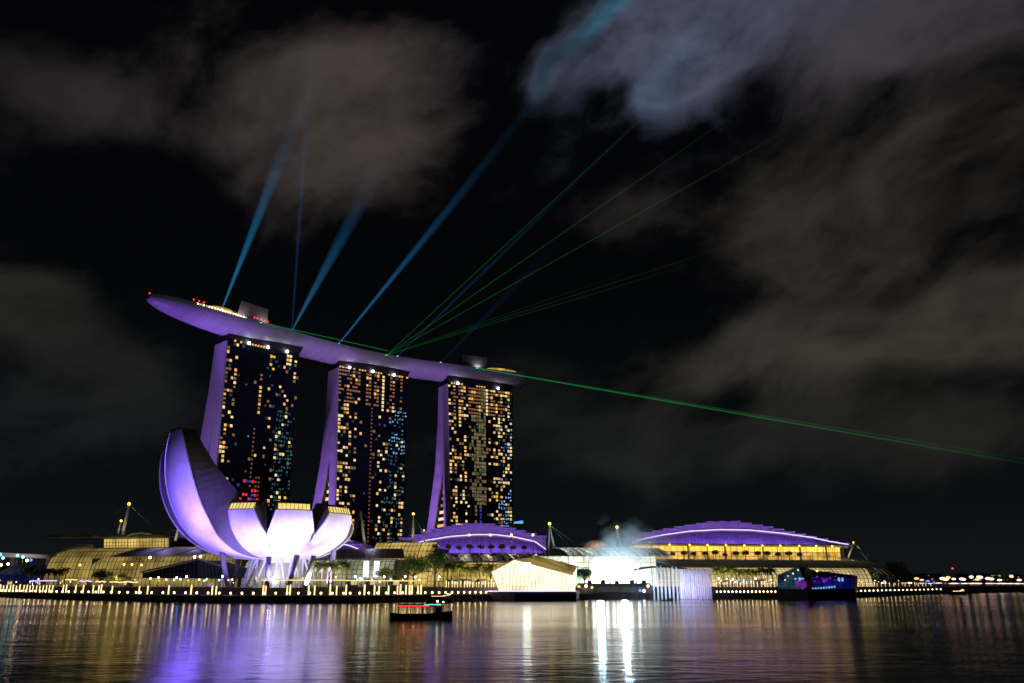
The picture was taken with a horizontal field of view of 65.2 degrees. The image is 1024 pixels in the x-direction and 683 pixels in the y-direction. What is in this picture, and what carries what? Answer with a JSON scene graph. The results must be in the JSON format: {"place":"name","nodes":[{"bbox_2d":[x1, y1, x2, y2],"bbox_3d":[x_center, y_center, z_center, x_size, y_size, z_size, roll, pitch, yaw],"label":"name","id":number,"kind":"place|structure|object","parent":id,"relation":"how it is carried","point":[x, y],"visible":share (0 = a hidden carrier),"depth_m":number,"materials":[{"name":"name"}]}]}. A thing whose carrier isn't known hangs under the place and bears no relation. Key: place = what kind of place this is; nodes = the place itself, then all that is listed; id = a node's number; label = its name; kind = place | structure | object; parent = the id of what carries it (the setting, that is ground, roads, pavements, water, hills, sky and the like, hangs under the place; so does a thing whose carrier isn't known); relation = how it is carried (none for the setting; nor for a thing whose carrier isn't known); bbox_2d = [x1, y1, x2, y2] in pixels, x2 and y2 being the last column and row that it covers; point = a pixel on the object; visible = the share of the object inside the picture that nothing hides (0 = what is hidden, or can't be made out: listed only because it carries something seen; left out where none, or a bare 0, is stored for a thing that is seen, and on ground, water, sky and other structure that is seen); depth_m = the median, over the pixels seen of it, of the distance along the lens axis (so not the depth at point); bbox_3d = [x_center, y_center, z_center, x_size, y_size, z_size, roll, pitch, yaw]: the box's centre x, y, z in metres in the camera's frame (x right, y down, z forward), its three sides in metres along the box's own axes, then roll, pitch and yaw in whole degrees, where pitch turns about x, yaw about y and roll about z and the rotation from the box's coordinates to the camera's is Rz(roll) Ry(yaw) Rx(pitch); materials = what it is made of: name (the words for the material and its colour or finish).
{"place":"outdoors","nodes":[
{"label":"outdoors","id":0,"kind":"place"},
{"bbox_2d":[0,566,38,570],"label":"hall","id":1,"kind":"structure","parent":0,"point":[28,567],"depth_m":452.39,"materials":[{"name":"black"}]},
{"bbox_2d":[140,558,246,578],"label":"wedge pavilion","id":2,"kind":"structure","parent":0,"point":[198,568],"depth_m":303.06,"materials":[{"name":"black glass"}]},
{"bbox_2d":[0,592,1023,682],"bbox_3d":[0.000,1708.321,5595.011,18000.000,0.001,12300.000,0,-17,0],"label":"water","id":3,"kind":"structure","parent":0,"point":[948,638],"depth_m":74.03,"materials":[{"name":"black liquid"}]},
{"bbox_2d":[0,553,50,565],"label":"road bridge","id":4,"kind":"structure","parent":3,"relation":"on","point":[13,557],"depth_m":519.50,"materials":[{"name":"concrete"}]},
{"bbox_2d":[390,600,452,618],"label":"river boat","id":5,"kind":"object","parent":3,"relation":"on","point":[438,614],"visible":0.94,"depth_m":122.32,"materials":[{"name":"black"}]},
{"bbox_2d":[425,593,453,602],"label":"river boat","id":6,"kind":"object","parent":3,"relation":"on","point":[447,599],"visible":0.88,"depth_m":237.31,"materials":[{"name":"black"}]},
{"bbox_2d":[488,557,579,600],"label":"crystal pavilion","id":7,"kind":"structure","parent":3,"relation":"in","point":[535,579],"depth_m":269.34,"materials":[{"name":"beige glass"}]},
{"bbox_2d":[634,566,689,598],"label":"fountain arch","id":8,"kind":"structure","parent":3,"relation":"on","point":[636,569],"depth_m":298.01,"materials":[{"name":"white metal"}]},
{"bbox_2d":[678,569,712,598],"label":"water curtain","id":9,"kind":"object","parent":3,"relation":"on","point":[694,582],"visible":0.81,"depth_m":292.15,"materials":[{"name":"white liquid"}]},
{"bbox_2d":[776,566,857,599],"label":"club pavilion","id":10,"kind":"structure","parent":3,"relation":"in","point":[799,582],"depth_m":298.14,"materials":[{"name":"black"}]},
{"bbox_2d":[948,591,966,594],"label":"river boat","id":11,"kind":"object","parent":3,"relation":"on","point":[960,593],"visible":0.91,"depth_m":418.95,"materials":[{"name":"black"}]},
{"bbox_2d":[0,589,1023,602],"bbox_3d":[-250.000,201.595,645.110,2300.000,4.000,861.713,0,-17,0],"label":"promenade","id":12,"kind":"structure","parent":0,"point":[272,598],"depth_m":264.54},
{"bbox_2d":[575,580,653,592],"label":"plaza stage","id":13,"kind":"object","parent":12,"relation":"on","point":[630,587],"visible":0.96,"depth_m":311.71,"materials":[{"name":"concrete"}]},
{"bbox_2d":[0,0,1023,584],"label":"sky","id":14,"kind":"structure","parent":0,"point":[756,262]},
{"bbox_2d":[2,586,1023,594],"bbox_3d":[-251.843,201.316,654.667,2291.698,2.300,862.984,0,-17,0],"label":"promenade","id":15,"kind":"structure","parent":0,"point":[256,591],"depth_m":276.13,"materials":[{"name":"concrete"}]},
{"bbox_2d":[6,580,17,586],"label":"kiosk","id":16,"kind":"object","parent":15,"relation":"on","point":[12,582],"visible":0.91,"depth_m":369.72,"materials":[{"name":"grey ceramic"}]},
{"bbox_2d":[22,568,34,586],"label":"palm tree","id":17,"kind":"object","parent":15,"relation":"on","point":[27,571],"visible":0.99,"depth_m":371.92,"materials":[{"name":"green plant"}]},
{"bbox_2d":[33,568,42,583],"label":"palm tree","id":18,"kind":"object","parent":15,"relation":"on","point":[38,573],"visible":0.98,"depth_m":369.57,"materials":[{"name":"green plant"}]},
{"bbox_2d":[50,568,58,581],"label":"palm tree","id":19,"kind":"object","parent":15,"relation":"on","point":[53,572],"visible":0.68,"depth_m":361.24,"materials":[{"name":"green plant"}]},
{"bbox_2d":[56,567,71,583],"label":"palm tree","id":20,"kind":"object","parent":15,"relation":"on","point":[64,570],"visible":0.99,"depth_m":351.12,"materials":[{"name":"green plant"}]},
{"bbox_2d":[91,568,112,583],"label":"tree","id":21,"kind":"object","parent":15,"relation":"on","point":[102,573],"visible":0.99,"depth_m":320.91,"materials":[{"name":"green plant"}]},
{"bbox_2d":[110,581,137,586],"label":"covered walkway","id":22,"kind":"structure","parent":15,"relation":"on","point":[122,583],"depth_m":289.60,"materials":[{"name":"white"}]},
{"bbox_2d":[159,427,353,587],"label":"lotus museum","id":23,"kind":"structure","parent":15,"relation":"on","point":[207,509],"depth_m":263.16,"materials":[{"name":"white metal"}]},
{"bbox_2d":[262,579,344,587],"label":"covered walkway","id":24,"kind":"structure","parent":15,"relation":"on","point":[315,580],"depth_m":243.81,"materials":[{"name":"beige metal"}]},
{"bbox_2d":[276,584,415,587],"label":"railing","id":25,"kind":"object","parent":15,"relation":"on","point":[326,584],"visible":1,"depth_m":242.90,"materials":[{"name":"silver metal"}]},
{"bbox_2d":[345,579,360,587],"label":"kiosk","id":26,"kind":"object","parent":15,"relation":"on","point":[351,584],"visible":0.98,"depth_m":251.40,"materials":[{"name":"grey ceramic"}]},
{"bbox_2d":[364,579,379,587],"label":"kiosk","id":27,"kind":"object","parent":15,"relation":"on","point":[369,584],"visible":0.95,"depth_m":256.80,"materials":[{"name":"grey ceramic"}]},
{"bbox_2d":[345,580,414,584],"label":"covered walkway","id":28,"kind":"structure","parent":15,"relation":"on","point":[378,580],"depth_m":254.08,"materials":[{"name":"beige metal"}]},
{"bbox_2d":[387,579,399,587],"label":"kiosk","id":29,"kind":"object","parent":15,"relation":"on","point":[393,583],"visible":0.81,"depth_m":263.73,"materials":[{"name":"grey ceramic"}]},
{"bbox_2d":[446,579,459,586],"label":"kiosk","id":30,"kind":"object","parent":15,"relation":"on","point":[450,580],"visible":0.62,"depth_m":278.12,"materials":[{"name":"grey ceramic"}]},
{"bbox_2d":[460,579,473,586],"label":"kiosk","id":31,"kind":"object","parent":15,"relation":"on","point":[469,580],"visible":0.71,"depth_m":281.81,"materials":[{"name":"grey ceramic"}]},
{"bbox_2d":[445,584,494,587],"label":"railing","id":32,"kind":"object","parent":15,"relation":"on","point":[470,585],"visible":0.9,"depth_m":274.54,"materials":[{"name":"beige metal"}]},
{"bbox_2d":[476,579,486,586],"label":"kiosk","id":33,"kind":"object","parent":15,"relation":"on","point":[481,580],"visible":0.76,"depth_m":286.54,"materials":[{"name":"grey ceramic"}]},
{"bbox_2d":[576,567,593,582],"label":"tree","id":34,"kind":"object","parent":15,"relation":"on","point":[586,573],"visible":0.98,"depth_m":320.58,"materials":[{"name":"green plant"}]},
{"bbox_2d":[718,580,729,586],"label":"kiosk","id":35,"kind":"object","parent":15,"relation":"on","point":[724,581],"visible":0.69,"depth_m":314.18,"materials":[{"name":"grey ceramic"}]},
{"bbox_2d":[624,543,894,586],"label":"expo hall","id":36,"kind":"structure","parent":15,"relation":"on","point":[825,561],"depth_m":410.16,"materials":[{"name":"yellow glass"}]},
{"bbox_2d":[847,542,877,563],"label":"roof mast","id":37,"kind":"object","parent":36,"relation":"on","point":[848,556],"visible":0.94,"depth_m":454.81,"materials":[{"name":"white metal"}]},
{"bbox_2d":[753,579,767,586],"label":"kiosk","id":38,"kind":"object","parent":15,"relation":"on","point":[758,580],"visible":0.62,"depth_m":319.30,"materials":[{"name":"grey ceramic"}]},
{"bbox_2d":[881,559,908,586],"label":"tree","id":39,"kind":"object","parent":15,"relation":"on","point":[895,567],"visible":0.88,"depth_m":450.89,"materials":[{"name":"black plant"}]},
{"bbox_2d":[869,584,939,586],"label":"railing","id":40,"kind":"object","parent":15,"relation":"on","point":[909,584],"visible":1,"depth_m":455.25,"materials":[{"name":"beige metal"}]},
{"bbox_2d":[219,585,888,587],"bbox_3d":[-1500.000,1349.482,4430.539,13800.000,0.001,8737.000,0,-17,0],"label":"ground","id":41,"kind":"structure","parent":0,"point":[377,587],"depth_m":272.76,"materials":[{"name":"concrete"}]},
{"bbox_2d":[0,553,46,586],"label":"event tent","id":42,"kind":"object","parent":41,"relation":"on","point":[13,572],"visible":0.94,"depth_m":418.20,"materials":[{"name":"blue fabric"}]},
{"bbox_2d":[114,573,131,586],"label":"tree","id":43,"kind":"object","parent":41,"relation":"on","point":[123,575],"visible":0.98,"depth_m":316.30,"materials":[{"name":"green plant"}]},
{"bbox_2d":[42,529,247,586],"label":"glass hall","id":44,"kind":"structure","parent":41,"relation":"on","point":[132,555],"depth_m":383.95,"materials":[{"name":"brown"}]},
{"bbox_2d":[100,520,121,534],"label":"roof mast","id":45,"kind":"object","parent":44,"relation":"on","point":[119,528],"visible":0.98,"depth_m":402.05,"materials":[{"name":"white metal"}]},
{"bbox_2d":[83,502,159,534],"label":"roof mast","id":46,"kind":"object","parent":44,"relation":"on","point":[125,521],"visible":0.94,"depth_m":391.91,"materials":[{"name":"white metal"}]},
{"bbox_2d":[178,333,302,545],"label":"hotel tower","id":47,"kind":"structure","parent":41,"relation":"on","point":[248,432],"depth_m":618.88,"materials":[{"name":"black glass"}]},
{"bbox_2d":[220,343,297,509],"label":"lit windows","id":48,"kind":"structure","parent":47,"relation":"in","point":[271,356],"depth_m":621.47,"materials":[{"name":"yellow glass"}]},
{"bbox_2d":[312,560,323,587],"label":"palm tree","id":49,"kind":"object","parent":41,"relation":"on","point":[317,566],"visible":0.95,"depth_m":261.71,"materials":[{"name":"green plant"}]},
{"bbox_2d":[313,562,326,587],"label":"palm tree","id":50,"kind":"object","parent":41,"relation":"on","point":[320,572],"visible":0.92,"depth_m":261.40,"materials":[{"name":"green plant"}]},
{"bbox_2d":[240,548,409,586],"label":"glass hall","id":51,"kind":"structure","parent":41,"relation":"on","point":[367,563],"depth_m":352.23,"materials":[{"name":"grey glass"}]},
{"bbox_2d":[339,540,373,548],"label":"vaulted hall","id":52,"kind":"structure","parent":51,"relation":"on","point":[348,544],"depth_m":443.87,"materials":[{"name":"purple metal"}]},
{"bbox_2d":[352,511,373,545],"bbox_3d":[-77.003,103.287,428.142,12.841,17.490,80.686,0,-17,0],"label":"roof mast","id":53,"kind":"object","parent":52,"relation":"on","point":[363,532],"visible":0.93,"depth_m":390.15,"materials":[{"name":"white metal"}]},
{"bbox_2d":[321,560,337,587],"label":"palm tree","id":54,"kind":"object","parent":41,"relation":"on","point":[328,563],"visible":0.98,"depth_m":261.67,"materials":[{"name":"green plant"}]},
{"bbox_2d":[325,560,340,585],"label":"palm tree","id":55,"kind":"object","parent":41,"relation":"on","point":[333,569],"visible":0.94,"depth_m":262.31,"materials":[{"name":"green plant"}]},
{"bbox_2d":[329,563,342,584],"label":"palm tree","id":56,"kind":"object","parent":41,"relation":"on","point":[337,568],"visible":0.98,"depth_m":262.25,"materials":[{"name":"green plant"}]},
{"bbox_2d":[336,560,351,587],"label":"palm tree","id":57,"kind":"object","parent":41,"relation":"on","point":[345,563],"visible":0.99,"depth_m":263.73,"materials":[{"name":"green plant"}]},
{"bbox_2d":[339,560,352,578],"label":"palm tree","id":58,"kind":"object","parent":41,"relation":"on","point":[349,567],"visible":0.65,"depth_m":265.82,"materials":[{"name":"green plant"}]},
{"bbox_2d":[312,361,409,546],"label":"hotel tower","id":59,"kind":"structure","parent":41,"relation":"on","point":[362,461],"depth_m":691.58,"materials":[{"name":"black glass"}]},
{"bbox_2d":[146,292,528,388],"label":"rooftop deck","id":60,"kind":"structure","parent":59,"relation":"on","point":[242,318],"depth_m":664.68,"materials":[{"name":"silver metal"}]},
{"bbox_2d":[337,369,406,541],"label":"lit windows","id":61,"kind":"structure","parent":59,"relation":"in","point":[357,372],"depth_m":694.32,"materials":[{"name":"yellow glass"}]},
{"bbox_2d":[375,566,396,586],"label":"tree","id":62,"kind":"object","parent":41,"relation":"on","point":[385,572],"visible":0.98,"depth_m":304.22,"materials":[{"name":"green plant"}]},
{"bbox_2d":[373,540,448,586],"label":"glass hall","id":63,"kind":"structure","parent":41,"relation":"on","point":[410,548],"depth_m":383.49,"materials":[{"name":"yellow glass"}]},
{"bbox_2d":[408,513,427,541],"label":"roof mast","id":64,"kind":"object","parent":63,"relation":"on","point":[413,520],"visible":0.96,"depth_m":393.04,"materials":[{"name":"white metal"}]},
{"bbox_2d":[397,553,429,586],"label":"tree","id":65,"kind":"object","parent":41,"relation":"on","point":[415,563],"visible":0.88,"depth_m":304.89,"materials":[{"name":"green plant"}]},
{"bbox_2d":[420,548,448,586],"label":"tree","id":66,"kind":"object","parent":41,"relation":"on","point":[435,558],"visible":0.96,"depth_m":303.13,"materials":[{"name":"green plant"}]},
{"bbox_2d":[439,562,455,578],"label":"palm tree","id":67,"kind":"object","parent":41,"relation":"on","point":[447,566],"visible":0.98,"depth_m":288.25,"materials":[{"name":"green plant"}]},
{"bbox_2d":[446,561,460,578],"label":"palm tree","id":68,"kind":"object","parent":41,"relation":"on","point":[453,565],"visible":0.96,"depth_m":290.23,"materials":[{"name":"green plant"}]},
{"bbox_2d":[452,560,465,578],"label":"palm tree","id":69,"kind":"object","parent":41,"relation":"on","point":[460,562],"visible":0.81,"depth_m":291.62,"materials":[{"name":"green plant"}]},
{"bbox_2d":[452,561,468,578],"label":"palm tree","id":70,"kind":"object","parent":41,"relation":"on","point":[462,564],"visible":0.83,"depth_m":292.97,"materials":[{"name":"green plant"}]},
{"bbox_2d":[462,565,473,578],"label":"palm tree","id":71,"kind":"object","parent":41,"relation":"on","point":[467,568],"visible":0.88,"depth_m":294.75,"materials":[{"name":"green plant"}]},
{"bbox_2d":[427,375,512,530],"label":"hotel tower","id":72,"kind":"structure","parent":41,"relation":"on","point":[473,478],"depth_m":745.37,"materials":[{"name":"black glass"}]},
{"bbox_2d":[448,385,511,527],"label":"lit windows","id":73,"kind":"structure","parent":72,"relation":"in","point":[480,446],"depth_m":746.71,"materials":[{"name":"yellow glass"}]},
{"bbox_2d":[470,565,483,578],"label":"palm tree","id":74,"kind":"object","parent":41,"relation":"on","point":[477,568],"visible":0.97,"depth_m":298.72,"materials":[{"name":"green plant"}]},
{"bbox_2d":[471,562,487,578],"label":"palm tree","id":75,"kind":"object","parent":41,"relation":"on","point":[480,564],"visible":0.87,"depth_m":301.05,"materials":[{"name":"green plant"}]},
{"bbox_2d":[427,552,544,586],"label":"glass hall","id":76,"kind":"structure","parent":41,"relation":"on","point":[498,559],"depth_m":362.62,"materials":[{"name":"yellow glass"}]},
{"bbox_2d":[389,523,546,555],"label":"vaulted hall","id":77,"kind":"structure","parent":76,"relation":"on","point":[454,536],"depth_m":456.33,"materials":[{"name":"purple metal"}]},
{"bbox_2d":[514,521,522,529],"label":"service block","id":78,"kind":"structure","parent":77,"relation":"on","point":[518,525],"depth_m":547.07,"materials":[{"name":"blue"}]},
{"bbox_2d":[482,564,493,578],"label":"palm tree","id":79,"kind":"object","parent":41,"relation":"on","point":[486,570],"visible":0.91,"depth_m":302.17,"materials":[{"name":"green plant"}]},
{"bbox_2d":[483,563,496,580],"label":"palm tree","id":80,"kind":"object","parent":41,"relation":"on","point":[492,568],"visible":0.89,"depth_m":303.86,"materials":[{"name":"green plant"}]},
{"bbox_2d":[540,547,669,586],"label":"glass hall","id":81,"kind":"structure","parent":41,"relation":"on","point":[611,565],"depth_m":356.69,"materials":[{"name":"white glass"}]},
{"bbox_2d":[541,522,577,555],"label":"roof mast","id":82,"kind":"object","parent":81,"relation":"on","point":[549,530],"visible":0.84,"depth_m":379.82,"materials":[{"name":"white metal"}]},
{"bbox_2d":[584,540,608,547],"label":"dome","id":83,"kind":"structure","parent":81,"relation":"on","point":[596,543],"depth_m":422.42,"materials":[{"name":"white metal"}]},
{"bbox_2d":[615,526,651,547],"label":"roof mast","id":84,"kind":"object","parent":81,"relation":"on","point":[617,539],"visible":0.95,"depth_m":390.02,"materials":[{"name":"white metal"}]},
{"bbox_2d":[711,566,723,584],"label":"palm tree","id":85,"kind":"object","parent":41,"relation":"on","point":[717,569],"visible":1,"depth_m":327.61,"materials":[{"name":"green plant"}]},
{"bbox_2d":[721,566,732,579],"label":"palm tree","id":86,"kind":"object","parent":41,"relation":"on","point":[727,569],"visible":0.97,"depth_m":328.74,"materials":[{"name":"green plant"}]},
{"bbox_2d":[726,565,737,586],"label":"palm tree","id":87,"kind":"object","parent":41,"relation":"on","point":[733,569],"visible":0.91,"depth_m":330.09,"materials":[{"name":"green plant"}]},
{"bbox_2d":[737,568,746,580],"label":"palm tree","id":88,"kind":"object","parent":41,"relation":"on","point":[742,572],"visible":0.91,"depth_m":333.97,"materials":[{"name":"green plant"}]},
{"bbox_2d":[742,569,753,584],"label":"palm tree","id":89,"kind":"object","parent":41,"relation":"on","point":[748,572],"visible":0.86,"depth_m":335.68,"materials":[{"name":"green plant"}]},
{"bbox_2d":[757,567,766,577],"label":"palm tree","id":90,"kind":"object","parent":41,"relation":"on","point":[761,569],"visible":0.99,"depth_m":342.32,"materials":[{"name":"green plant"}]},
{"bbox_2d":[765,566,777,586],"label":"palm tree","id":91,"kind":"object","parent":41,"relation":"on","point":[773,570],"visible":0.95,"depth_m":346.01,"materials":[{"name":"green plant"}]},
{"bbox_2d":[919,574,931,583],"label":"tree","id":92,"kind":"object","parent":41,"relation":"on","point":[924,577],"visible":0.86,"depth_m":784.50,"materials":[{"name":"green plant"}]},
{"bbox_2d":[915,573,943,585],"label":"building","id":93,"kind":"structure","parent":41,"relation":"on","point":[934,575],"depth_m":856.50,"materials":[{"name":"concrete"}]},
{"bbox_2d":[944,579,972,585],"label":"building","id":94,"kind":"structure","parent":41,"relation":"on","point":[957,581],"depth_m":855.40,"materials":[{"name":"concrete"}]},
{"bbox_2d":[953,572,969,578],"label":"tree","id":95,"kind":"object","parent":41,"relation":"on","point":[964,575],"visible":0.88,"depth_m":900.04,"materials":[{"name":"green plant"}]},
{"bbox_2d":[956,575,982,585],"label":"building","id":96,"kind":"structure","parent":41,"relation":"on","point":[980,580],"depth_m":950.38,"materials":[{"name":"concrete"}]},
{"bbox_2d":[982,580,1009,585],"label":"building","id":97,"kind":"structure","parent":41,"relation":"on","point":[995,581],"depth_m":949.45,"materials":[{"name":"concrete"}]},
{"bbox_2d":[994,578,1023,585],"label":"building","id":98,"kind":"structure","parent":41,"relation":"on","point":[1013,580],"depth_m":951.38,"materials":[{"name":"concrete"}]},
{"bbox_2d":[1005,575,1023,577],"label":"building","id":99,"kind":"structure","parent":41,"relation":"on","point":[1017,576],"depth_m":1011.38,"materials":[{"name":"concrete"}]},
{"bbox_2d":[621,521,849,547],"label":"roof","id":100,"kind":"structure","parent":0,"point":[722,532],"depth_m":483.48,"materials":[{"name":"purple metal"}]},
{"bbox_2d":[891,577,937,585],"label":"building","id":101,"kind":"structure","parent":0,"point":[933,579],"depth_m":797.28,"materials":[{"name":"concrete"}]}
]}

